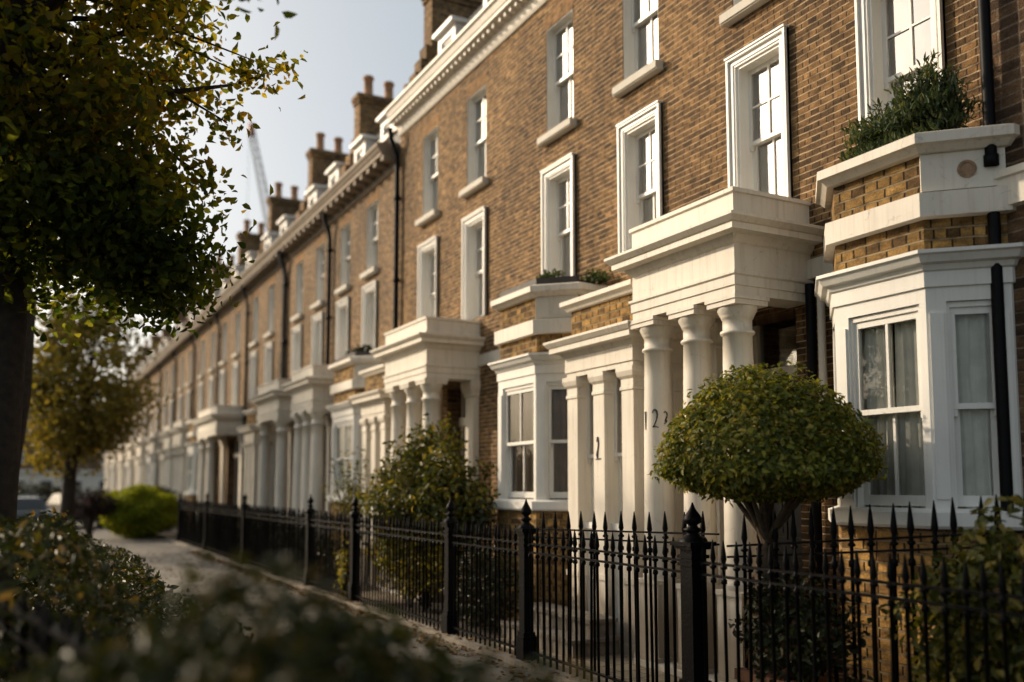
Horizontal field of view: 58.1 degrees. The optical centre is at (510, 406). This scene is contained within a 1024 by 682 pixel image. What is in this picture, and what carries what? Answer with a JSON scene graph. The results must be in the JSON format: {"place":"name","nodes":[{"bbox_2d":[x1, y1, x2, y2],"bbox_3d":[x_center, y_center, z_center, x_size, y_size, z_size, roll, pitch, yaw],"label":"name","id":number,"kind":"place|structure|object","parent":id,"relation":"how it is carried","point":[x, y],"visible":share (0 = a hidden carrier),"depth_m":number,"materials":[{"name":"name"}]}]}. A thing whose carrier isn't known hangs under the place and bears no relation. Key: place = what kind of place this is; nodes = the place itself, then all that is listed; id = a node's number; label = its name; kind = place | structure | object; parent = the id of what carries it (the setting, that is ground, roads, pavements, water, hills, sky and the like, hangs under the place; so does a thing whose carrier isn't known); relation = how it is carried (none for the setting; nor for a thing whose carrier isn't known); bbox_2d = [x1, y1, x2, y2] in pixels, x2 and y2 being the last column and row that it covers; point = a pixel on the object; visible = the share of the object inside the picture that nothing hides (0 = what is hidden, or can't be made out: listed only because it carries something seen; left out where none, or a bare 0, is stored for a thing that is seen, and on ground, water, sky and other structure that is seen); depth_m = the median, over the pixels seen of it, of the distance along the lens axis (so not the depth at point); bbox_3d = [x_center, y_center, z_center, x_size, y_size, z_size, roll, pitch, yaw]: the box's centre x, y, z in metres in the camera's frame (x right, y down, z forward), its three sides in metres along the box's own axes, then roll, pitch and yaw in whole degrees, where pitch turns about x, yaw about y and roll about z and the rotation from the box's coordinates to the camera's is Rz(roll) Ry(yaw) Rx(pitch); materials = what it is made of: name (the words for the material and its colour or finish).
{"place":"outdoors","nodes":[
{"label":"outdoors","id":0,"kind":"place"},
{"bbox_2d":[15,528,131,642],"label":"verge","id":1,"kind":"structure","parent":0,"point":[86,610],"depth_m":13.09,"materials":[{"name":"green plant"}]},
{"bbox_2d":[19,224,49,471],"bbox_3d":[-8.748,-0.596,13.374,5.250,7.124,4.424,0,-5,5],"label":"street tree","id":2,"kind":"object","parent":1,"relation":"on","point":[31,319],"visible":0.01,"depth_m":12.03,"materials":[{"name":"plant"}]},
{"bbox_2d":[16,497,52,529],"bbox_3d":[-18.778,4.165,35.100,1.770,1.460,4.120,4,-6,-38],"label":"parked car","id":3,"kind":"object","parent":1,"relation":"on","point":[28,505],"visible":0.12,"depth_m":34.36,"materials":[{"name":"silver metal"}]},
{"bbox_2d":[18,480,110,521],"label":"hedge","id":4,"kind":"object","parent":1,"relation":"on","point":[50,491],"visible":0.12,"depth_m":46.11,"materials":[{"name":"green plant"}]},
{"bbox_2d":[0,581,198,681],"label":"railing","id":5,"kind":"object","parent":1,"relation":"on","point":[45,631],"visible":0.62,"depth_m":3.33,"materials":[{"name":"black metal"}]},
{"bbox_2d":[23,286,182,531],"bbox_3d":[-10.463,0.364,22.922,4.371,6.877,4.668,3,-6,-28],"label":"street tree","id":6,"kind":"object","parent":1,"relation":"on","point":[94,428],"visible":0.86,"depth_m":22.30,"materials":[{"name":"green plant"}]},
{"bbox_2d":[0,506,275,681],"bbox_3d":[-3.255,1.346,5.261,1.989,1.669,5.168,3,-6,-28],"label":"hedge","id":7,"kind":"object","parent":1,"relation":"on","point":[28,533],"visible":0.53,"depth_m":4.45,"materials":[{"name":"green plant"}]},
{"bbox_2d":[0,0,307,588],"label":"street tree","id":8,"kind":"object","parent":1,"relation":"on","point":[77,177],"visible":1,"depth_m":7.11,"materials":[{"name":"green plant"}]},
{"bbox_2d":[2,548,589,681],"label":"bush","id":9,"kind":"object","parent":1,"relation":"on","point":[311,651],"visible":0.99,"depth_m":1.96,"materials":[{"name":"green plant"}]},
{"bbox_2d":[102,362,132,490],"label":"terraced house","id":10,"kind":"structure","parent":0,"point":[107,466],"depth_m":66.23,"materials":[{"name":"paint"}]},
{"bbox_2d":[109,349,140,491],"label":"terraced house","id":11,"kind":"structure","parent":0,"point":[113,476],"depth_m":61.76,"materials":[{"name":"paint"}]},
{"bbox_2d":[115,339,150,491],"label":"terraced house","id":12,"kind":"structure","parent":0,"point":[121,465],"depth_m":58.18,"materials":[{"name":"paint"}]},
{"bbox_2d":[167,252,235,531],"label":"terraced house","id":13,"kind":"structure","parent":0,"point":[186,446],"depth_m":35.55,"materials":[{"name":"brick"}]},
{"bbox_2d":[184,419,199,517],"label":"bay window","id":14,"kind":"structure","parent":13,"relation":"in","point":[193,453],"depth_m":33.73,"materials":[{"name":"white paint"}]},
{"bbox_2d":[198,381,203,411],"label":"window","id":15,"kind":"structure","parent":13,"relation":"in","point":[201,385],"depth_m":37.19,"materials":[{"name":"white paint"}]},
{"bbox_2d":[198,334,204,378],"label":"window","id":16,"kind":"structure","parent":13,"relation":"in","point":[201,376],"depth_m":37.40,"materials":[{"name":"white paint"}]},
{"bbox_2d":[208,375,214,407],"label":"window","id":17,"kind":"structure","parent":13,"relation":"in","point":[211,379],"depth_m":35.16,"materials":[{"name":"white paint"}]},
{"bbox_2d":[208,325,215,372],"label":"window","id":18,"kind":"structure","parent":13,"relation":"in","point":[212,368],"depth_m":35.38,"materials":[{"name":"white paint"}]},
{"bbox_2d":[27,0,423,405],"label":"sky","id":19,"kind":"structure","parent":0,"point":[345,41],"materials":[{"name":"white"}]},
{"bbox_2d":[236,182,316,524],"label":"terraced house","id":20,"kind":"structure","parent":0,"point":[261,277],"depth_m":27.34,"materials":[{"name":"brick"}]},
{"bbox_2d":[249,350,257,401],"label":"window","id":21,"kind":"structure","parent":20,"relation":"in","point":[253,355],"depth_m":28.82,"materials":[{"name":"white paint"}]},
{"bbox_2d":[249,288,259,347],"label":"window","id":22,"kind":"structure","parent":20,"relation":"in","point":[256,294],"depth_m":29.04,"materials":[{"name":"white paint"}]},
{"bbox_2d":[264,341,273,383],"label":"window","id":23,"kind":"structure","parent":20,"relation":"in","point":[269,347],"depth_m":27.07,"materials":[{"name":"white paint"}]},
{"bbox_2d":[263,276,274,338],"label":"window","id":24,"kind":"structure","parent":20,"relation":"in","point":[271,282],"depth_m":27.28,"materials":[{"name":"white paint"}]},
{"bbox_2d":[75,521,556,681],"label":"pavement","id":25,"kind":"structure","parent":0,"point":[142,547],"depth_m":19.43,"materials":[{"name":"grey concrete"}]},
{"bbox_2d":[46,493,103,527],"bbox_3d":[-18.733,4.440,39.619,1.770,1.460,4.120,4,-6,-38],"label":"parked car","id":26,"kind":"object","parent":25,"relation":"on","point":[55,500],"visible":0.09,"depth_m":38.90,"materials":[{"name":"white paint"}]},
{"bbox_2d":[75,489,122,539],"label":"standard shrub","id":27,"kind":"object","parent":25,"relation":"on","point":[90,506],"visible":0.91,"depth_m":29.75,"materials":[{"name":"purple plant"}]},
{"bbox_2d":[99,482,178,538],"bbox_3d":[-12.687,3.543,31.587,2.703,1.920,4.116,3,-6,-28],"label":"bush","id":28,"kind":"object","parent":25,"relation":"on","point":[148,510],"visible":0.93,"depth_m":30.36,"materials":[{"name":"green plant"}]},
{"bbox_2d":[133,548,581,680],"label":"fallen leaves","id":29,"kind":"object","parent":25,"relation":"on","point":[297,588],"visible":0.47,"depth_m":12.95,"materials":[{"name":"brown plant"}]},
{"bbox_2d":[161,530,503,639],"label":"garden soil","id":30,"kind":"structure","parent":0,"point":[170,533],"depth_m":12.87,"materials":[{"name":"brown soil"}]},
{"bbox_2d":[125,327,161,487],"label":"terraced house","id":31,"kind":"structure","parent":30,"relation":"on","point":[130,469],"depth_m":53.87,"materials":[{"name":"paint"}]},
{"bbox_2d":[131,327,172,485],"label":"terraced house","id":32,"kind":"structure","parent":30,"relation":"on","point":[151,369],"depth_m":49.47,"materials":[{"name":"paint"}]},
{"bbox_2d":[144,309,190,485],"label":"terraced house","id":33,"kind":"structure","parent":30,"relation":"on","point":[167,362],"depth_m":44.99,"materials":[{"name":"brick"}]},
{"bbox_2d":[144,437,159,484],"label":"bay window","id":34,"kind":"structure","parent":33,"relation":"in","point":[147,456],"depth_m":46.04,"materials":[{"name":"white paint"}]},
{"bbox_2d":[155,289,211,491],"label":"terraced house","id":35,"kind":"structure","parent":30,"relation":"on","point":[182,402],"depth_m":40.58,"materials":[{"name":"brick"}]},
{"bbox_2d":[185,389,190,419],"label":"window","id":36,"kind":"structure","parent":35,"relation":"in","point":[188,392],"depth_m":40.01,"materials":[{"name":"white paint"}]},
{"bbox_2d":[191,219,264,530],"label":"terraced house","id":37,"kind":"structure","parent":30,"relation":"on","point":[220,421],"depth_m":31.65,"materials":[{"name":"brick"}]},
{"bbox_2d":[219,368,225,404],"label":"window","id":38,"kind":"structure","parent":37,"relation":"in","point":[222,387],"depth_m":33.23,"materials":[{"name":"white glass"}]},
{"bbox_2d":[219,315,227,365],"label":"window","id":39,"kind":"structure","parent":37,"relation":"in","point":[223,362],"depth_m":33.45,"materials":[{"name":"white paint"}]},
{"bbox_2d":[226,437,237,527],"bbox_3d":[-9.019,2.702,30.657,0.298,3.360,2.554,3,-6,-28],"label":"doorway","id":40,"kind":"structure","parent":37,"relation":"in","point":[231,442],"depth_m":31.81,"materials":[{"name":"wood"}]},
{"bbox_2d":[232,360,239,405],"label":"window","id":41,"kind":"structure","parent":37,"relation":"in","point":[235,374],"depth_m":31.19,"materials":[{"name":"white paint"}]},
{"bbox_2d":[231,304,240,358],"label":"window","id":42,"kind":"structure","parent":37,"relation":"in","point":[238,309],"depth_m":31.42,"materials":[{"name":"white paint"}]},
{"bbox_2d":[234,440,239,504],"bbox_3d":[-8.918,2.657,30.715,0.130,3.340,2.550,3,-6,-28],"label":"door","id":43,"kind":"structure","parent":37,"relation":"in","point":[236,455],"depth_m":31.69,"materials":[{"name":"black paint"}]},
{"bbox_2d":[190,507,367,577],"bbox_3d":[-6.311,3.081,22.480,1.174,1.278,17.714,3,-6,-28],"label":"hedge","id":44,"kind":"object","parent":30,"relation":"on","point":[286,541],"visible":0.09,"depth_m":18.73,"materials":[{"name":"green plant"}]},
{"bbox_2d":[248,132,353,543],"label":"terraced house","id":45,"kind":"structure","parent":30,"relation":"on","point":[301,241],"depth_m":23.61,"materials":[{"name":"brick"}]},
{"bbox_2d":[291,324,302,378],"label":"window","id":46,"kind":"structure","parent":45,"relation":"in","point":[297,332],"depth_m":24.35,"materials":[{"name":"white paint"}]},
{"bbox_2d":[290,251,303,322],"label":"window","id":47,"kind":"structure","parent":45,"relation":"in","point":[299,259],"depth_m":24.55,"materials":[{"name":"white paint"}]},
{"bbox_2d":[311,311,323,364],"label":"window","id":48,"kind":"structure","parent":45,"relation":"in","point":[318,319],"depth_m":22.68,"materials":[{"name":"white paint"}]},
{"bbox_2d":[310,233,325,309],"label":"window","id":49,"kind":"structure","parent":45,"relation":"in","point":[320,243],"depth_m":22.86,"materials":[{"name":"white paint"}]},
{"bbox_2d":[333,536,349,593],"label":"shrub","id":50,"kind":"object","parent":30,"relation":"on","point":[340,573],"visible":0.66,"depth_m":13.99,"materials":[{"name":"green plant"}]},
{"bbox_2d":[322,437,374,559],"bbox_3d":[-2.772,1.806,15.752,1.079,2.557,1.586,0,-5,5],"label":"shrub","id":51,"kind":"object","parent":30,"relation":"on","point":[351,490],"visible":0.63,"depth_m":15.75,"materials":[{"name":"green plant"}]},
{"bbox_2d":[360,591,417,604],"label":"garden path","id":52,"kind":"structure","parent":30,"relation":"on","point":[382,597],"depth_m":14.23,"materials":[{"name":"tile"}]},
{"bbox_2d":[360,519,459,610],"bbox_3d":[-1.378,2.156,12.808,0.784,1.359,2.827,3,-6,-28],"label":"shrub","id":53,"kind":"object","parent":30,"relation":"on","point":[428,561],"visible":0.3,"depth_m":12.38,"materials":[{"name":"green plant"}]},
{"bbox_2d":[355,411,500,610],"bbox_3d":[-1.147,1.451,12.915,1.934,2.779,3.318,3,-6,-28],"label":"shrub","id":54,"kind":"object","parent":30,"relation":"on","point":[427,480],"visible":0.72,"depth_m":12.44,"materials":[{"name":"green plant"}]},
{"bbox_2d":[349,0,507,601],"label":"terraced house","id":55,"kind":"structure","parent":30,"relation":"on","point":[446,110],"depth_m":15.22,"materials":[{"name":"brick"}]},
{"bbox_2d":[415,112,439,227],"bbox_3d":[-1.362,-4.223,16.563,0.381,1.860,0.870,3,-6,-28],"label":"window","id":56,"kind":"structure","parent":55,"relation":"in","point":[431,211],"depth_m":16.79,"materials":[{"name":"white paint"}]},
{"bbox_2d":[417,235,438,318],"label":"window","id":57,"kind":"structure","parent":55,"relation":"in","point":[428,251],"depth_m":16.60,"materials":[{"name":"white paint"}]},
{"bbox_2d":[447,385,461,589],"bbox_3d":[-0.739,1.336,15.044,0.298,3.360,0.804,3,-6,-28],"label":"doorway","id":58,"kind":"structure","parent":55,"relation":"in","point":[453,393],"depth_m":15.49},
{"bbox_2d":[459,391,464,586],"bbox_3d":[-0.639,1.291,15.102,0.130,3.340,0.800,3,-6,-28],"label":"door","id":59,"kind":"structure","parent":55,"relation":"in","point":[461,420],"depth_m":15.48,"materials":[{"name":"black paint"}]},
{"bbox_2d":[459,69,487,198],"bbox_3d":[-0.474,-4.369,14.889,0.383,1.860,0.870,3,-6,-28],"label":"window","id":60,"kind":"structure","parent":55,"relation":"in","point":[477,179],"depth_m":15.09,"materials":[{"name":"white paint"}]},
{"bbox_2d":[461,206,487,319],"bbox_3d":[-0.460,-2.235,14.710,0.345,1.698,0.836,3,-6,-28],"label":"window","id":61,"kind":"structure","parent":55,"relation":"in","point":[475,225],"depth_m":14.91,"materials":[{"name":"white paint"}]},
{"bbox_2d":[439,539,518,633],"bbox_3d":[-0.311,2.140,11.082,0.871,1.089,1.551,3,-6,-28],"label":"shrub","id":62,"kind":"object","parent":30,"relation":"on","point":[487,588],"visible":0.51,"depth_m":10.84,"materials":[{"name":"green plant"}]},
{"bbox_2d":[465,494,500,588],"bbox_3d":[-0.352,1.931,11.812,0.388,1.617,0.623,2,-5,-19],"label":"shrub","id":63,"kind":"object","parent":30,"relation":"on","point":[482,519],"visible":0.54,"depth_m":11.79,"materials":[{"name":"green plant"}]},
{"bbox_2d":[486,638,681,681],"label":"garden path","id":64,"kind":"structure","parent":30,"relation":"on","point":[661,676],"depth_m":8.70,"materials":[{"name":"stone"}]},
{"bbox_2d":[501,602,619,658],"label":"steps","id":65,"kind":"structure","parent":64,"relation":"on","point":[602,634],"depth_m":9.53,"materials":[{"name":"stone"}]},
{"bbox_2d":[533,511,719,681],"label":"railing","id":66,"kind":"object","parent":64,"relation":"on","point":[634,531],"visible":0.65,"depth_m":8.28,"materials":[{"name":"black metal"}]},
{"bbox_2d":[488,0,782,656],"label":"terraced house","id":67,"kind":"structure","parent":30,"relation":"on","point":[601,164],"depth_m":11.22,"materials":[{"name":"brick"}]},
{"bbox_2d":[488,275,607,619],"bbox_3d":[0.350,0.591,11.770,0.880,4.275,2.020,3,-6,-28],"label":"bay window","id":68,"kind":"structure","parent":67,"relation":"in","point":[533,403],"depth_m":11.30,"materials":[{"name":"white paint"}]},
{"bbox_2d":[537,0,576,147],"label":"window","id":69,"kind":"structure","parent":67,"relation":"in","point":[560,120],"depth_m":12.84,"materials":[{"name":"white paint"}]},
{"bbox_2d":[540,152,576,276],"bbox_3d":[0.741,-2.436,12.413,0.315,1.698,0.836,3,-6,-28],"label":"window","id":70,"kind":"structure","parent":67,"relation":"in","point":[558,246],"depth_m":12.63,"materials":[{"name":"white paint"}]},
{"bbox_2d":[536,268,610,284],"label":"planter shrub","id":71,"kind":"object","parent":67,"relation":"on","point":[594,277],"visible":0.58,"depth_m":11.25,"materials":[{"name":"green plant"}]},
{"bbox_2d":[612,0,662,97],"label":"window","id":72,"kind":"structure","parent":67,"relation":"in","point":[640,65],"depth_m":11.19,"materials":[{"name":"white paint"}]},
{"bbox_2d":[616,100,663,253],"bbox_3d":[1.618,-2.578,10.790,0.343,1.698,0.836,3,-6,-28],"label":"window","id":73,"kind":"structure","parent":67,"relation":"in","point":[635,208],"depth_m":11.00,"materials":[{"name":"white paint"}]},
{"bbox_2d":[734,665,863,681],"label":"planter","id":74,"kind":"object","parent":30,"relation":"on","point":[744,674],"visible":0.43,"depth_m":6.40,"materials":[{"name":"ceramic"}]},
{"bbox_2d":[647,360,888,672],"bbox_3d":[1.838,0.970,6.614,1.541,2.623,1.573,3,-6,-28],"label":"topiary tree","id":75,"kind":"object","parent":74,"relation":"in","point":[765,474],"visible":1,"depth_m":6.22,"materials":[{"name":"green plant"}]},
{"bbox_2d":[728,575,873,681],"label":"shrub","id":76,"kind":"object","parent":74,"relation":"on","point":[806,637],"visible":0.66,"depth_m":6.18,"materials":[{"name":"green plant"}]},
{"bbox_2d":[604,0,1023,681],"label":"terraced house","id":77,"kind":"structure","parent":30,"relation":"on","point":[862,282],"depth_m":7.85,"materials":[{"name":"brick"}]},
{"bbox_2d":[719,0,769,27],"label":"window","id":78,"kind":"structure","parent":77,"relation":"in","point":[740,9],"depth_m":9.25,"materials":[{"name":"white paint"}]},
{"bbox_2d":[724,23,792,197],"bbox_3d":[2.529,-2.729,9.073,0.344,1.698,0.836,3,-6,-28],"label":"window","id":79,"kind":"structure","parent":77,"relation":"in","point":[753,164],"depth_m":9.27,"materials":[{"name":"white paint"}]},
{"bbox_2d":[752,307,802,571],"bbox_3d":[2.565,0.791,8.812,0.298,3.360,0.854,3,-6,-28],"label":"doorway","id":80,"kind":"structure","parent":77,"relation":"in","point":[786,314],"depth_m":8.88,"materials":[{"name":"wood"}]},
{"bbox_2d":[753,318,802,643],"bbox_3d":[2.666,0.746,8.870,0.130,3.340,0.850,3,-6,-28],"label":"door","id":81,"kind":"structure","parent":77,"relation":"in","point":[773,343],"depth_m":9.02,"materials":[{"name":"black paint"}]},
{"bbox_2d":[854,0,947,128],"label":"window","id":82,"kind":"structure","parent":77,"relation":"in","point":[890,35],"depth_m":7.85,"materials":[{"name":"white paint"}]},
{"bbox_2d":[836,48,981,163],"bbox_3d":[3.021,-2.197,6.985,0.714,0.731,1.236,3,-6,-28],"label":"planter shrub","id":83,"kind":"object","parent":77,"relation":"on","point":[923,104],"visible":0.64,"depth_m":6.68,"materials":[{"name":"green plant"}]},
{"bbox_2d":[815,123,1023,681],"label":"bay window","id":84,"kind":"structure","parent":77,"relation":"in","point":[905,241],"depth_m":6.46,"materials":[{"name":"white paint"}]},
{"bbox_2d":[727,494,1023,681],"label":"railing","id":85,"kind":"object","parent":30,"relation":"on","point":[911,542],"visible":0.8,"depth_m":6.08,"materials":[{"name":"black metal"}]},
{"bbox_2d":[877,493,1023,681],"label":"shrub","id":86,"kind":"object","parent":30,"relation":"on","point":[997,546],"visible":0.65,"depth_m":5.15,"materials":[{"name":"green plant"}]},
{"bbox_2d":[281,75,467,574],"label":"terraced house","id":87,"kind":"structure","parent":0,"point":[355,200],"depth_m":19.56,"materials":[{"name":"brick"}]},
{"bbox_2d":[335,296,349,359],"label":"window","id":88,"kind":"structure","parent":87,"relation":"in","point":[342,306],"depth_m":20.92,"materials":[{"name":"white paint"}]},
{"bbox_2d":[334,211,351,295],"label":"window","id":89,"kind":"structure","parent":87,"relation":"in","point":[345,223],"depth_m":21.10,"materials":[{"name":"white paint"}]},
{"bbox_2d":[326,351,384,574],"bbox_3d":[-3.002,1.144,18.090,0.880,4.275,2.370,3,-6,-28],"label":"bay window","id":90,"kind":"structure","parent":87,"relation":"in","point":[346,427],"depth_m":17.92,"materials":[{"name":"white paint"}]},
{"bbox_2d":[345,344,372,355],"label":"planter shrub","id":91,"kind":"object","parent":87,"relation":"on","point":[360,348],"visible":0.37,"depth_m":17.91,"materials":[{"name":"green plant"}]},
{"bbox_2d":[361,280,377,349],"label":"window","id":92,"kind":"structure","parent":87,"relation":"in","point":[369,328],"depth_m":19.33,"materials":[{"name":"white paint"}]},
{"bbox_2d":[360,189,378,279],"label":"window","id":93,"kind":"structure","parent":87,"relation":"in","point":[372,201],"depth_m":19.50,"materials":[{"name":"white paint"}]},
{"bbox_2d":[977,0,1023,672],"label":"terraced house","id":94,"kind":"structure","parent":0,"point":[1001,33],"depth_m":6.28,"materials":[{"name":"brick"}]},
{"label":"ground","id":95,"kind":"structure","parent":0,"visible":0},
{"bbox_2d":[18,408,115,499],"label":"end house","id":96,"kind":"structure","parent":95,"relation":"on","point":[96,480],"depth_m":83.41,"materials":[{"name":"beige paint"}]},
{"bbox_2d":[247,123,268,232],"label":"tower crane","id":97,"kind":"object","parent":95,"relation":"on","point":[252,133],"visible":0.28,"depth_m":189.01,"materials":[{"name":"paint"}]},
{"bbox_2d":[157,533,604,681],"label":"kerb strip","id":98,"kind":"object","parent":95,"relation":"on","point":[505,657],"depth_m":10.12,"materials":[{"name":"stone"}]},
{"bbox_2d":[176,491,204,547],"bbox_3d":[-9.157,3.205,26.533,0.184,1.540,4.792,3,-6,-28],"label":"railing","id":99,"kind":"object","parent":98,"relation":"on","point":[187,535],"visible":0.91,"depth_m":26.65,"materials":[{"name":"black metal"}]},
{"bbox_2d":[202,492,241,557],"bbox_3d":[-6.962,2.843,22.393,0.184,1.540,4.792,3,-6,-28],"label":"railing","id":100,"kind":"object","parent":98,"relation":"on","point":[214,541],"visible":0.88,"depth_m":22.49,"materials":[{"name":"black metal"}]},
{"bbox_2d":[240,492,305,582],"bbox_3d":[-4.650,2.461,18.033,0.184,1.540,5.292,3,-6,-28],"label":"railing","id":101,"kind":"object","parent":98,"relation":"on","point":[248,519],"visible":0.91,"depth_m":18.13,"materials":[{"name":"black metal"}]},
{"bbox_2d":[303,494,350,594],"bbox_3d":[-2.875,2.168,14.686,0.184,1.540,2.492,3,-6,-28],"label":"railing","id":102,"kind":"object","parent":98,"relation":"on","point":[326,555],"visible":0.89,"depth_m":14.87,"materials":[{"name":"black metal"}]},
{"bbox_2d":[347,495,444,628],"bbox_3d":[-1.511,1.943,12.114,0.184,1.540,3.532,3,-6,-28],"label":"railing","id":103,"kind":"object","parent":98,"relation":"on","point":[355,590],"visible":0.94,"depth_m":12.08,"materials":[{"name":"black metal"}]},
{"bbox_2d":[440,497,518,655],"bbox_3d":[-0.287,1.741,9.806,0.184,1.540,1.892,3,-6,-28],"label":"railing","id":104,"kind":"object","parent":98,"relation":"on","point":[450,523],"visible":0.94,"depth_m":9.98,"materials":[{"name":"black metal"}]},
{"bbox_2d":[513,499,679,681],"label":"railing","id":105,"kind":"object","parent":98,"relation":"on","point":[527,644],"visible":0.88,"depth_m":8.00,"materials":[{"name":"black metal"}]},
{"bbox_2d":[670,502,1023,681],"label":"railing","id":106,"kind":"object","parent":98,"relation":"on","point":[692,545],"visible":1,"depth_m":5.78,"materials":[{"name":"black metal"}]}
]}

